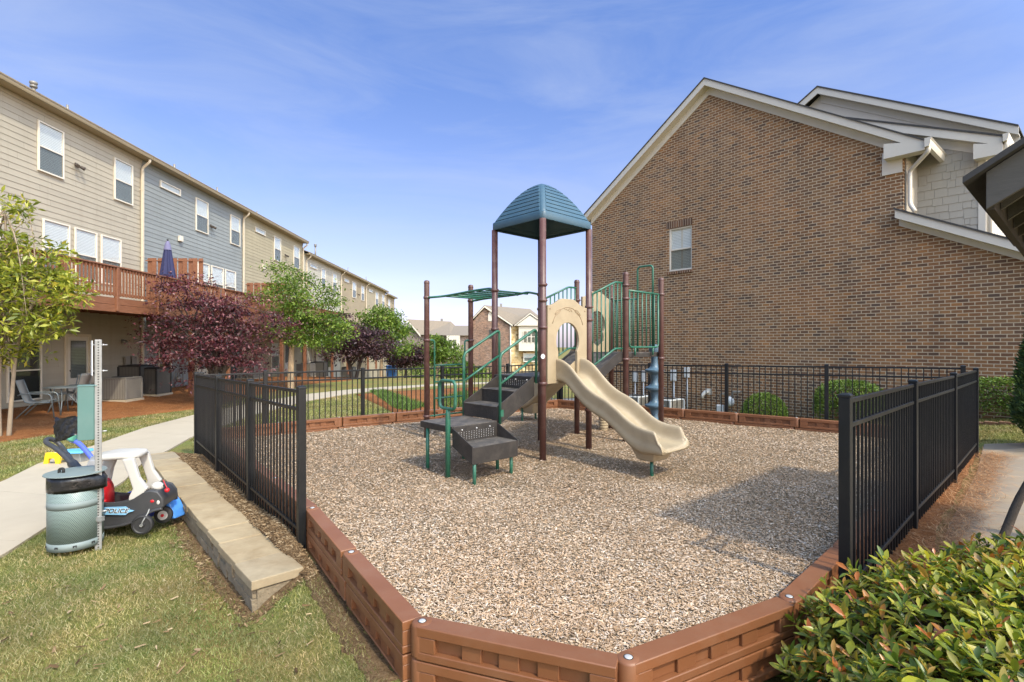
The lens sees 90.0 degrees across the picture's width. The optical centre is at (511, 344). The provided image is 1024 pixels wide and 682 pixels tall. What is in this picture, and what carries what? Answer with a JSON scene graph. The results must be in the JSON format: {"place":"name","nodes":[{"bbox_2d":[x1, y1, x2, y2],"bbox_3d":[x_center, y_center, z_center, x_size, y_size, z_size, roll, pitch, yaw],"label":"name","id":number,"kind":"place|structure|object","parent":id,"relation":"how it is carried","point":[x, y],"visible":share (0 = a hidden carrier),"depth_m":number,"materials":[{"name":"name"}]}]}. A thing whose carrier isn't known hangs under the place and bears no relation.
{"place":"outdoors","nodes":[
{"label":"outdoors","id":0,"kind":"place"},
{"bbox_2d":[0,382,573,557],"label":"concrete path","id":1,"kind":"structure","parent":0,"point":[22,507],"depth_m":7.60,"materials":[{"name":"beige concrete"}]},
{"bbox_2d":[43,448,93,463],"bbox_3d":[-7.284,1.835,8.451,0.586,0.190,0.368,0,0,0],"label":"toy table","id":2,"kind":"object","parent":1,"relation":"on","point":[78,454],"visible":0.66,"depth_m":8.33,"materials":[{"name":"plastic"}]},
{"bbox_2d":[0,347,1023,681],"bbox_3d":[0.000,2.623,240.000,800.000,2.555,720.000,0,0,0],"label":"ground","id":3,"kind":"structure","parent":0,"point":[300,593],"depth_m":3.71,"materials":[{"name":"green plant"}]},
{"bbox_2d":[43,437,80,467],"bbox_3d":[-4.693,1.466,5.420,0.839,0.927,0.348,0,0,16],"label":"push toy","id":4,"kind":"object","parent":3,"relation":"on","point":[60,449],"visible":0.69,"depth_m":5.42,"materials":[{"name":"grey plastic"}]},
{"bbox_2d":[91,340,107,550],"bbox_3d":[-3.959,1.050,4.911,0.125,2.200,0.220,0,0,-40],"label":"sign post","id":5,"kind":"object","parent":3,"relation":"on","point":[98,344],"visible":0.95,"depth_m":4.89,"materials":[{"name":"metal"}]},
{"bbox_2d":[77,384,96,440],"bbox_3d":[-4.042,0.640,4.879,0.150,0.522,0.119,0,0,-34],"label":"bag dispenser","id":6,"kind":"object","parent":5,"relation":"attached to","point":[85,411],"visible":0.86,"depth_m":4.83,"materials":[{"name":"teal metal"}]},
{"bbox_2d":[53,416,76,441],"bbox_3d":[-4.334,0.819,5.002,0.269,0.250,0.106,0,0,0],"label":"rubbish bag","id":7,"kind":"object","parent":6,"relation":"hanging from","point":[65,428],"visible":0.77,"depth_m":4.98,"materials":[{"name":"black plastic"}]},
{"bbox_2d":[77,386,93,440],"bbox_3d":[-4.023,0.644,4.832,0.121,0.515,0.007,0,0,-34],"label":"front door","id":8,"kind":"structure","parent":6,"relation":"in","point":[85,394],"depth_m":4.83,"materials":[{"name":"teal paint"}]},
{"bbox_2d":[66,435,153,516],"bbox_3d":[-4.607,1.403,5.771,1.232,1.054,0.275,0,0,6],"label":"push toy","id":9,"kind":"object","parent":3,"relation":"on","point":[83,448],"visible":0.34,"depth_m":5.85,"materials":[{"name":"blue plastic"}]},
{"bbox_2d":[0,71,220,408],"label":"townhouse","id":10,"kind":"structure","parent":3,"relation":"on","point":[79,178],"depth_m":16.61,"materials":[{"name":"beige"}]},
{"bbox_2d":[6,340,41,402],"bbox_3d":[-14.307,0.750,15.044,0.062,1.800,1.100,0,0,-2],"label":"window","id":11,"kind":"structure","parent":10,"relation":"in","point":[32,376],"depth_m":15.21,"materials":[{"name":"glass"}]},
{"bbox_2d":[37,119,64,179],"bbox_3d":[-14.336,-6.045,15.931,0.062,1.530,0.930,0,0,-2],"label":"window","id":12,"kind":"structure","parent":10,"relation":"in","point":[50,140],"depth_m":15.93,"materials":[{"name":"white glass"}]},
{"bbox_2d":[42,218,70,271],"bbox_3d":[-14.340,-3.010,16.129,0.062,1.720,0.990,0,0,-2],"label":"window","id":13,"kind":"structure","parent":10,"relation":"in","point":[58,232],"depth_m":16.11,"materials":[{"name":"white glass"}]},
{"bbox_2d":[64,334,90,400],"bbox_3d":[-14.355,0.730,16.972,0.090,2.180,1.050,0,0,-2],"label":"door","id":14,"kind":"structure","parent":10,"relation":"in","point":[77,349],"depth_m":16.85,"materials":[{"name":"beige paint"}]},
{"bbox_2d":[74,227,97,282],"bbox_3d":[-14.374,-3.010,17.283,0.062,1.720,0.940,0,0,-2],"label":"window","id":15,"kind":"structure","parent":10,"relation":"in","point":[85,241],"depth_m":17.32,"materials":[{"name":"white glass"}]},
{"bbox_2d":[100,234,121,286],"bbox_3d":[-14.411,-3.010,18.415,0.062,1.720,0.960,0,0,-2],"label":"window","id":16,"kind":"structure","parent":10,"relation":"in","point":[110,247],"depth_m":18.40,"materials":[{"name":"white glass"}]},
{"bbox_2d":[114,157,132,205],"bbox_3d":[-14.429,-6.045,19.030,0.062,1.530,0.950,0,0,-2],"label":"window","id":17,"kind":"structure","parent":10,"relation":"in","point":[123,171],"depth_m":19.04,"materials":[{"name":"white glass"}]},
{"bbox_2d":[159,239,175,303],"bbox_3d":[-12.508,-2.603,18.600,0.570,2.485,0.570,0,0,-22],"label":"patio umbrella","id":18,"kind":"object","parent":10,"relation":"on","point":[167,263],"visible":0.73,"depth_m":18.49,"materials":[{"name":"blue fabric"}]},
{"bbox_2d":[0,400,244,478],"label":"lawn grass","id":19,"kind":"structure","parent":3,"relation":"on","point":[108,422],"depth_m":10.39,"materials":[{"name":"green plant"}]},
{"bbox_2d":[0,576,343,681],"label":"strewn chips","id":20,"kind":"object","parent":3,"relation":"on","point":[180,669],"visible":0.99,"depth_m":3.34,"materials":[{"name":"brown wood"}]},
{"bbox_2d":[0,376,349,442],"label":"pine straw bed","id":21,"kind":"object","parent":3,"relation":"on","point":[120,410],"visible":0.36,"depth_m":14.69,"materials":[{"name":"brown plant"}]},
{"bbox_2d":[15,379,60,418],"bbox_3d":[-12.105,1.377,13.086,0.785,0.993,0.566,0,0,-28],"label":"patio chair","id":22,"kind":"object","parent":21,"relation":"on","point":[25,394],"visible":0.99,"depth_m":12.97,"materials":[{"name":"grey"}]},
{"bbox_2d":[0,185,99,435],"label":"magnolia tree","id":23,"kind":"object","parent":21,"relation":"on","point":[13,277],"visible":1,"depth_m":10.65,"materials":[{"name":"green plant"}]},
{"bbox_2d":[43,385,76,412],"bbox_3d":[-12.145,1.497,13.900,0.870,0.733,0.865,0,0,0],"label":"round table","id":24,"kind":"object","parent":21,"relation":"on","point":[61,387],"visible":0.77,"depth_m":13.75,"materials":[{"name":"grey metal"}]},
{"bbox_2d":[51,373,91,407],"bbox_3d":[-12.769,1.323,14.898,0.785,0.993,0.566,0,0,-10],"label":"patio chair","id":25,"kind":"object","parent":21,"relation":"on","point":[84,378],"visible":0.5,"depth_m":14.88,"materials":[{"name":"grey"}]},
{"bbox_2d":[71,374,94,404],"bbox_3d":[-12.917,1.342,15.484,0.488,0.937,0.522,0,0,-20],"label":"folding chair","id":26,"kind":"object","parent":21,"relation":"on","point":[92,378],"visible":0.3,"depth_m":15.54,"materials":[{"name":"grey metal"}]},
{"bbox_2d":[102,376,143,401],"bbox_3d":[-12.713,1.432,16.700,0.840,0.831,0.840,0,0,-2],"label":"condenser","id":27,"kind":"object","parent":21,"relation":"on","point":[122,388],"visible":0.89,"depth_m":16.34,"materials":[{"name":"grey metal"}]},
{"bbox_2d":[117,364,153,395],"bbox_3d":[-13.281,1.250,18.100,0.820,1.131,0.820,0,0,-2],"label":"condenser","id":28,"kind":"object","parent":21,"relation":"on","point":[131,370],"visible":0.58,"depth_m":17.74,"materials":[{"name":"metal"}]},
{"bbox_2d":[144,367,172,396],"bbox_3d":[-12.926,1.308,18.400,0.900,1.051,0.900,0,0,-2],"label":"condenser","id":29,"kind":"object","parent":21,"relation":"on","point":[154,377],"visible":0.61,"depth_m":18.10,"materials":[{"name":"metal"}]},
{"bbox_2d":[174,369,183,387],"bbox_3d":[-14.257,1.469,21.899,0.224,0.822,0.644,0,0,-2],"label":"gas meter","id":30,"kind":"object","parent":21,"relation":"on","point":[178,377],"visible":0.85,"depth_m":21.85,"materials":[{"name":"grey metal"}]},
{"bbox_2d":[124,271,306,393],"bbox_3d":[-9.548,-0.215,16.735,5.526,4.545,4.177,0,0,0],"label":"burgundy tree","id":31,"kind":"object","parent":21,"relation":"on","point":[223,345],"visible":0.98,"depth_m":16.28,"materials":[{"name":"purple plant"}]},
{"bbox_2d":[236,361,262,379],"bbox_3d":[-13.838,1.328,27.000,0.950,0.971,0.950,0,0,-2],"label":"condenser","id":32,"kind":"object","parent":21,"relation":"on","point":[256,376],"visible":0.38,"depth_m":26.58,"materials":[{"name":"grey metal"}]},
{"bbox_2d":[296,363,315,376],"bbox_3d":[-13.283,1.633,33.000,0.950,0.921,0.950,0,0,-2],"label":"condenser","id":33,"kind":"object","parent":21,"relation":"on","point":[310,367],"visible":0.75,"depth_m":32.58,"materials":[{"name":"grey metal"}]},
{"bbox_2d":[311,361,328,376],"bbox_3d":[-12.981,1.668,34.500,0.950,1.121,0.950,0,0,-2],"label":"condenser","id":34,"kind":"object","parent":21,"relation":"on","point":[321,366],"visible":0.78,"depth_m":34.08,"materials":[{"name":"metal"}]},
{"bbox_2d":[314,312,402,377],"bbox_3d":[-9.207,0.086,29.803,5.625,4.050,4.334,0,0,0],"label":"purple tree","id":35,"kind":"object","parent":21,"relation":"on","point":[364,347],"visible":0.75,"depth_m":29.55,"materials":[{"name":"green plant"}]},
{"bbox_2d":[166,497,184,518],"bbox_3d":[-3.810,1.807,5.733,0.218,0.236,0.166,0,0,0],"label":"blue toy","id":36,"kind":"object","parent":3,"relation":"on","point":[176,506],"visible":0.27,"depth_m":5.72,"materials":[{"name":"plastic"}]},
{"bbox_2d":[0,465,388,681],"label":"lawn grass","id":37,"kind":"structure","parent":3,"relation":"on","point":[150,591],"depth_m":3.61,"materials":[{"name":"green plant"}]},
{"bbox_2d":[42,465,107,552],"bbox_3d":[-4.150,1.522,4.886,0.500,0.755,0.476,0,0,0],"label":"litter bin","id":38,"kind":"object","parent":37,"relation":"on","point":[72,519],"visible":0.97,"depth_m":4.72,"materials":[{"name":"metal"}]},
{"bbox_2d":[87,448,177,534],"bbox_3d":[-4.044,1.530,5.402,0.791,0.829,0.470,0,0,-13],"label":"toy car","id":39,"kind":"object","parent":37,"relation":"on","point":[139,503],"visible":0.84,"depth_m":5.28,"materials":[{"name":"grey plastic"}]},
{"bbox_2d":[151,480,169,492],"bbox_3d":[-3.708,1.486,5.413,0.223,0.130,0.098,0,0,8],"label":"white toy","id":40,"kind":"object","parent":39,"relation":"on","point":[157,485],"visible":0.88,"depth_m":5.38,"materials":[{"name":"plastic"}]},
{"bbox_2d":[142,156,295,389],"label":"townhouse","id":41,"kind":"structure","parent":3,"relation":"on","point":[187,215],"depth_m":23.26,"materials":[{"name":"blue"}]},
{"bbox_2d":[158,342,171,367],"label":"window","id":42,"kind":"structure","parent":41,"relation":"in","point":[160,349],"depth_m":21.33,"materials":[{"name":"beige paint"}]},
{"bbox_2d":[160,180,180,196],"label":"transom window","id":43,"kind":"structure","parent":41,"relation":"in","point":[164,185],"depth_m":21.72,"materials":[{"name":"white glass"}]},
{"bbox_2d":[195,340,207,373],"bbox_3d":[-14.587,0.750,24.090,0.048,2.200,1.000,0,0,-2],"label":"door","id":44,"kind":"structure","parent":41,"relation":"in","point":[204,370],"depth_m":24.04,"materials":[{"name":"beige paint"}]},
{"bbox_2d":[195,197,208,234],"bbox_3d":[-14.578,-6.045,24.090,0.062,1.530,1.000,0,0,-2],"label":"window","id":45,"kind":"structure","parent":41,"relation":"in","point":[201,207],"depth_m":24.08,"materials":[{"name":"white glass"}]},
{"bbox_2d":[197,262,209,298],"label":"window","id":46,"kind":"structure","parent":41,"relation":"in","point":[206,267],"depth_m":24.41,"materials":[{"name":"white glass"}]},
{"bbox_2d":[211,265,223,287],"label":"window","id":47,"kind":"structure","parent":41,"relation":"in","point":[215,271],"depth_m":25.47,"materials":[{"name":"white glass"}]},
{"bbox_2d":[225,269,235,299],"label":"window","id":48,"kind":"structure","parent":41,"relation":"in","point":[230,276],"depth_m":26.70,"materials":[{"name":"white glass"}]},
{"bbox_2d":[230,214,239,246],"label":"window","id":49,"kind":"structure","parent":41,"relation":"in","point":[234,221],"depth_m":27.11,"materials":[{"name":"white glass"}]},
{"bbox_2d":[151,451,303,612],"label":"stone capped wall","id":50,"kind":"structure","parent":3,"relation":"on","point":[258,568],"depth_m":4.74,"materials":[{"name":"beige stone"}]},
{"bbox_2d":[170,517,303,622],"bbox_3d":[-2.967,1.968,4.958,3.373,0.335,0.536,0,0,41],"label":"soil edge","id":51,"kind":"object","parent":3,"relation":"on","point":[226,581],"visible":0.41,"depth_m":4.29,"materials":[{"name":"brown soil"}]},
{"bbox_2d":[154,519,322,627],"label":"strewn chips","id":52,"kind":"object","parent":51,"relation":"on","point":[233,606],"visible":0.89,"depth_m":4.29,"materials":[{"name":"brown wood"}]},
{"bbox_2d":[176,453,319,581],"bbox_3d":[-3.449,1.811,6.351,0.431,0.226,6.238,0,0,-42],"label":"soil strip","id":53,"kind":"object","parent":3,"relation":"on","point":[286,550],"visible":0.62,"depth_m":4.72,"materials":[{"name":"brown soil"}]},
{"bbox_2d":[172,451,319,579],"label":"strewn chips","id":54,"kind":"object","parent":53,"relation":"on","point":[254,512],"visible":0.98,"depth_m":5.44,"materials":[{"name":"brown wood"}]},
{"bbox_2d":[194,372,306,550],"bbox_3d":[-3.580,1.175,6.560,0.073,1.630,5.409,0,0,-40],"label":"metal fence","id":55,"kind":"object","parent":3,"relation":"on","point":[209,417],"visible":0.94,"depth_m":5.71,"materials":[{"name":"black metal"}]},
{"bbox_2d":[190,394,391,453],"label":"lawn grass","id":56,"kind":"structure","parent":3,"relation":"on","point":[338,405],"depth_m":15.55,"materials":[{"name":"green plant"}]},
{"bbox_2d":[243,210,342,376],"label":"townhouse","id":57,"kind":"structure","parent":3,"relation":"on","point":[266,239],"depth_m":31.30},
{"bbox_2d":[271,343,278,368],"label":"window","id":58,"kind":"structure","parent":57,"relation":"in","point":[274,360],"depth_m":32.08,"materials":[{"name":"grey glass"}]},
{"bbox_2d":[274,236,280,261],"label":"window","id":59,"kind":"structure","parent":57,"relation":"in","point":[277,241],"depth_m":32.43,"materials":[{"name":"white glass"}]},
{"bbox_2d":[284,341,289,371],"bbox_3d":[-14.859,0.800,33.886,0.090,2.200,1.000,0,0,-2],"label":"door","id":60,"kind":"structure","parent":57,"relation":"in","point":[286,349],"depth_m":33.77,"materials":[{"name":"beige paint"}]},
{"bbox_2d":[293,245,299,268],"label":"window","id":61,"kind":"structure","parent":57,"relation":"in","point":[296,250],"depth_m":35.51,"materials":[{"name":"white glass"}]},
{"bbox_2d":[244,256,360,388],"bbox_3d":[-9.323,-0.906,22.739,5.325,5.915,3.734,0,0,0],"label":"green tree","id":62,"kind":"object","parent":3,"relation":"on","point":[313,321],"visible":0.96,"depth_m":22.31,"materials":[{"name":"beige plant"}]},
{"bbox_2d":[304,244,371,376],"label":"townhouse","id":63,"kind":"structure","parent":3,"relation":"on","point":[324,270],"depth_m":40.89,"materials":[{"name":"white"}]},
{"bbox_2d":[321,268,325,288],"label":"window","id":64,"kind":"structure","parent":63,"relation":"in","point":[323,272],"depth_m":41.04,"materials":[{"name":"white glass"}]},
{"bbox_2d":[332,273,336,291],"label":"window","id":65,"kind":"structure","parent":63,"relation":"in","point":[334,275],"depth_m":43.83,"materials":[{"name":"white glass"}]},
{"bbox_2d":[341,367,355,376],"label":"condenser","id":66,"kind":"object","parent":3,"relation":"on","point":[344,374],"visible":0.44,"depth_m":40.57,"materials":[{"name":"metal"}]},
{"bbox_2d":[300,563,398,681],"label":"soil edge","id":67,"kind":"object","parent":3,"relation":"on","point":[379,662],"visible":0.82,"depth_m":3.20,"materials":[{"name":"brown soil"}]},
{"bbox_2d":[341,270,393,377],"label":"townhouse","id":68,"kind":"structure","parent":3,"relation":"on","point":[357,293],"depth_m":50.00,"materials":[{"name":"beige"}]},
{"bbox_2d":[366,277,388,376],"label":"townhouse","id":69,"kind":"structure","parent":3,"relation":"on","point":[376,294],"depth_m":58.21,"materials":[{"name":"beige"}]},
{"bbox_2d":[199,364,559,453],"bbox_3d":[-2.021,1.175,10.969,8.025,1.450,0.089,0,0,-36],"label":"metal fence","id":70,"kind":"object","parent":3,"relation":"on","point":[265,373],"visible":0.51,"depth_m":10.25,"materials":[{"name":"black metal"}]},
{"bbox_2d":[352,303,421,376],"bbox_3d":[-8.362,-0.248,33.878,5.037,5.126,3.703,0,0,0],"label":"green tree","id":71,"kind":"object","parent":3,"relation":"on","point":[392,319],"visible":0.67,"depth_m":33.56,"materials":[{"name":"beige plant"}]},
{"bbox_2d":[386,365,396,376],"bbox_3d":[-8.930,2.058,38.000,0.760,1.070,0.680,0,0,0],"label":"recycling bin","id":72,"kind":"object","parent":3,"relation":"on","point":[390,372],"visible":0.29,"depth_m":37.70,"materials":[{"name":"blue plastic"}]},
{"bbox_2d":[385,292,397,375],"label":"townhouse","id":73,"kind":"structure","parent":3,"relation":"on","point":[390,298],"depth_m":66.33,"materials":[{"name":"beige"}]},
{"bbox_2d":[383,343,431,377],"bbox_3d":[-7.651,1.220,37.030,3.667,2.772,3.168,0,0,0],"label":"purple tree","id":74,"kind":"object","parent":3,"relation":"on","point":[408,360],"visible":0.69,"depth_m":36.48,"materials":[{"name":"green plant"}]},
{"bbox_2d":[358,387,477,412],"bbox_3d":[-3.032,1.975,18.654,5.278,0.150,8.378,0,0,-15],"label":"sloping straw bed","id":75,"kind":"object","parent":3,"relation":"on","point":[408,394],"visible":0.25,"depth_m":18.69,"materials":[{"name":"brown plant"}]},
{"bbox_2d":[369,388,475,410],"bbox_3d":[-2.388,1.826,18.493,4.730,0.208,7.803,0,0,-22],"label":"lush ground cover","id":76,"kind":"object","parent":75,"relation":"on","point":[404,399],"visible":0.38,"depth_m":17.13,"materials":[{"name":"green plant"}]},
{"bbox_2d":[399,365,439,377],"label":"bush","id":77,"kind":"object","parent":3,"relation":"on","point":[422,373],"visible":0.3,"depth_m":44.48,"materials":[{"name":"green plant"}]},
{"bbox_2d":[402,319,467,367],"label":"grey house","id":78,"kind":"structure","parent":3,"relation":"on","point":[457,334],"depth_m":82.05,"materials":[{"name":"concrete"}]},
{"bbox_2d":[412,333,466,377],"bbox_3d":[-5.519,0.941,38.956,4.668,3.728,3.794,0,0,0],"label":"green tree","id":79,"kind":"object","parent":3,"relation":"on","point":[444,351],"visible":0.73,"depth_m":38.61,"materials":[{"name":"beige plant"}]},
{"bbox_2d":[435,357,477,377],"bbox_3d":[-3.601,1.702,33.933,2.974,1.789,2.808,0,0,0],"label":"bush","id":80,"kind":"object","parent":3,"relation":"on","point":[456,371],"visible":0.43,"depth_m":33.43,"materials":[{"name":"green plant"}]},
{"bbox_2d":[473,367,502,377],"bbox_3d":[-2.521,2.387,40.018,3.335,1.661,3.214,0,0,-17],"label":"bush","id":81,"kind":"object","parent":3,"relation":"on","point":[485,370],"visible":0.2,"depth_m":39.61,"materials":[{"name":"green plant"}]},
{"bbox_2d":[473,304,537,376],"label":"brick house","id":82,"kind":"structure","parent":3,"relation":"on","point":[515,324],"depth_m":58.00,"materials":[{"name":"beige paint"}]},
{"bbox_2d":[523,353,534,361],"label":"lower window","id":83,"kind":"structure","parent":82,"relation":"in","point":[526,356],"depth_m":58.34,"materials":[{"name":"white glass"}]},
{"bbox_2d":[225,399,871,681],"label":"playground border","id":84,"kind":"object","parent":3,"relation":"on","point":[411,643],"visible":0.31,"depth_m":2.75,"materials":[{"name":"brown plastic"}]},
{"bbox_2d":[232,408,871,653],"bbox_3d":[1.314,1.605,8.085,9.452,0.139,8.398,0,0,-38],"label":"wood chip bed","id":85,"kind":"object","parent":3,"relation":"on","point":[733,451],"visible":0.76,"depth_m":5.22,"materials":[{"name":"beige wood"}]},
{"bbox_2d":[420,184,689,484],"bbox_3d":[0.673,-0.330,8.654,4.424,4.260,5.405,0,0,0],"label":"playground structure","id":86,"kind":"object","parent":85,"relation":"on","point":[586,364],"visible":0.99,"depth_m":7.47,"materials":[{"name":"brown paint"}]},
{"bbox_2d":[629,394,647,405],"bbox_3d":[4.139,2.124,17.137,0.860,0.931,0.860,0,0,-40],"label":"condenser","id":87,"kind":"object","parent":3,"relation":"on","point":[637,398],"visible":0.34,"depth_m":16.78,"materials":[{"name":"metal"}]},
{"bbox_2d":[664,397,684,408],"bbox_3d":[4.900,2.095,16.235,0.860,0.851,0.860,0,0,-40],"label":"condenser","id":88,"kind":"object","parent":3,"relation":"on","point":[674,402],"visible":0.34,"depth_m":15.94,"materials":[{"name":"metal"}]},
{"bbox_2d":[560,363,965,419],"bbox_3d":[4.412,1.145,10.901,7.890,1.610,0.078,0,0,37],"label":"metal fence","id":89,"kind":"object","parent":3,"relation":"on","point":[826,367],"visible":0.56,"depth_m":10.30,"materials":[{"name":"black metal"}]},
{"bbox_2d":[740,391,789,416],"bbox_3d":[6.849,1.861,13.914,1.186,1.196,1.185,0,0,0],"label":"ball shrub","id":90,"kind":"object","parent":3,"relation":"on","point":[773,404],"visible":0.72,"depth_m":13.71,"materials":[{"name":"green plant"}]},
{"bbox_2d":[583,77,1023,418],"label":"brick townhouse","id":91,"kind":"structure","parent":3,"relation":"on","point":[819,226],"depth_m":13.91,"materials":[{"name":"brown brick"}]},
{"bbox_2d":[670,370,675,397],"bbox_3d":[5.311,1.560,16.812,0.118,1.480,0.200,0,0,-40],"label":"meter box","id":92,"kind":"object","parent":91,"relation":"attached to","point":[674,377],"visible":0.77,"depth_m":16.80,"materials":[{"name":"grey metal"}]},
{"bbox_2d":[669,225,691,271],"bbox_3d":[5.539,-3.140,16.753,0.084,1.420,0.840,0,0,-40],"label":"window","id":93,"kind":"structure","parent":91,"relation":"in","point":[680,238],"depth_m":16.81,"materials":[{"name":"white glass"}]},
{"bbox_2d":[684,367,689,408],"bbox_3d":[5.618,1.510,16.449,0.118,1.580,0.160,0,0,-40],"label":"meter box","id":94,"kind":"object","parent":91,"relation":"attached to","point":[688,370],"visible":0.82,"depth_m":16.44,"materials":[{"name":"grey metal"}]},
{"bbox_2d":[717,391,741,411],"bbox_3d":[6.446,1.730,15.255,0.299,0.750,0.694,0,0,-40],"label":"gas meter","id":95,"kind":"object","parent":91,"relation":"attached to","point":[718,407],"visible":0.47,"depth_m":15.28,"materials":[{"name":"grey metal"}]},
{"bbox_2d":[811,378,883,418],"bbox_3d":[8.214,1.516,12.451,1.156,1.422,1.644,0,0,-40],"label":"clipped shrub","id":96,"kind":"object","parent":3,"relation":"on","point":[836,389],"visible":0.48,"depth_m":12.43,"materials":[{"name":"green plant"}]},
{"bbox_2d":[769,526,1023,681],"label":"glossy shrub","id":97,"kind":"object","parent":3,"relation":"on","point":[973,582],"visible":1,"depth_m":2.43,"materials":[{"name":"green plant"}]},
{"bbox_2d":[838,368,978,609],"bbox_3d":[4.789,1.120,5.751,7.276,1.620,0.092,0,0,-43],"label":"metal fence","id":98,"kind":"object","parent":3,"relation":"on","point":[925,441],"visible":0.93,"depth_m":4.39,"materials":[{"name":"black metal"}]},
{"bbox_2d":[824,452,997,681],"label":"pine straw strip","id":99,"kind":"object","parent":3,"relation":"on","point":[903,546],"visible":0.12,"depth_m":4.76,"materials":[{"name":"brown plant"}]},
{"bbox_2d":[871,446,1020,592],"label":"pine needles","id":100,"kind":"object","parent":99,"relation":"on","point":[966,514],"visible":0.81,"depth_m":5.50,"materials":[{"name":"brown plant"}]},
{"bbox_2d":[979,421,1015,425],"bbox_3d":[10.059,1.525,9.494,0.100,0.427,3.645,0,0,-40],"label":"brick edging","id":101,"kind":"object","parent":3,"relation":"on","point":[996,423],"visible":0.17,"depth_m":10.07,"materials":[{"name":"brown brick"}]},
{"bbox_2d":[979,375,1016,417],"bbox_3d":[10.422,1.220,10.030,2.904,1.239,1.138,0,0,44],"label":"clipped hedge","id":102,"kind":"object","parent":3,"relation":"on","point":[992,381],"visible":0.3,"depth_m":10.37,"materials":[{"name":"green plant"}]},
{"bbox_2d":[1006,313,1023,432],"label":"arborvitae","id":103,"kind":"object","parent":3,"relation":"on","point":[1017,416],"visible":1,"depth_m":8.57,"materials":[{"name":"green plant"}]},
{"bbox_2d":[0,0,1023,346],"label":"sky","id":104,"kind":"structure","parent":0,"point":[391,137],"materials":[{"name":"blue"}]},
{"bbox_2d":[942,443,1023,621],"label":"paved path","id":105,"kind":"structure","parent":0,"point":[1016,466],"depth_m":6.04,"materials":[{"name":"grey concrete"}]},
{"bbox_2d":[963,137,1023,256],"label":"pavilion","id":106,"kind":"structure","parent":105,"relation":"on","point":[994,185],"depth_m":3.10,"materials":[{"name":"wood"}]},
{"bbox_2d":[979,418,1023,443],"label":"lawn grass","id":107,"kind":"structure","parent":0,"point":[1001,428],"depth_m":9.57,"materials":[{"name":"green plant"}]},
{"bbox_2d":[993,481,1023,547],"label":"leaning tree","id":108,"kind":"object","parent":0,"point":[1012,514],"visible":0.35,"depth_m":3.88,"materials":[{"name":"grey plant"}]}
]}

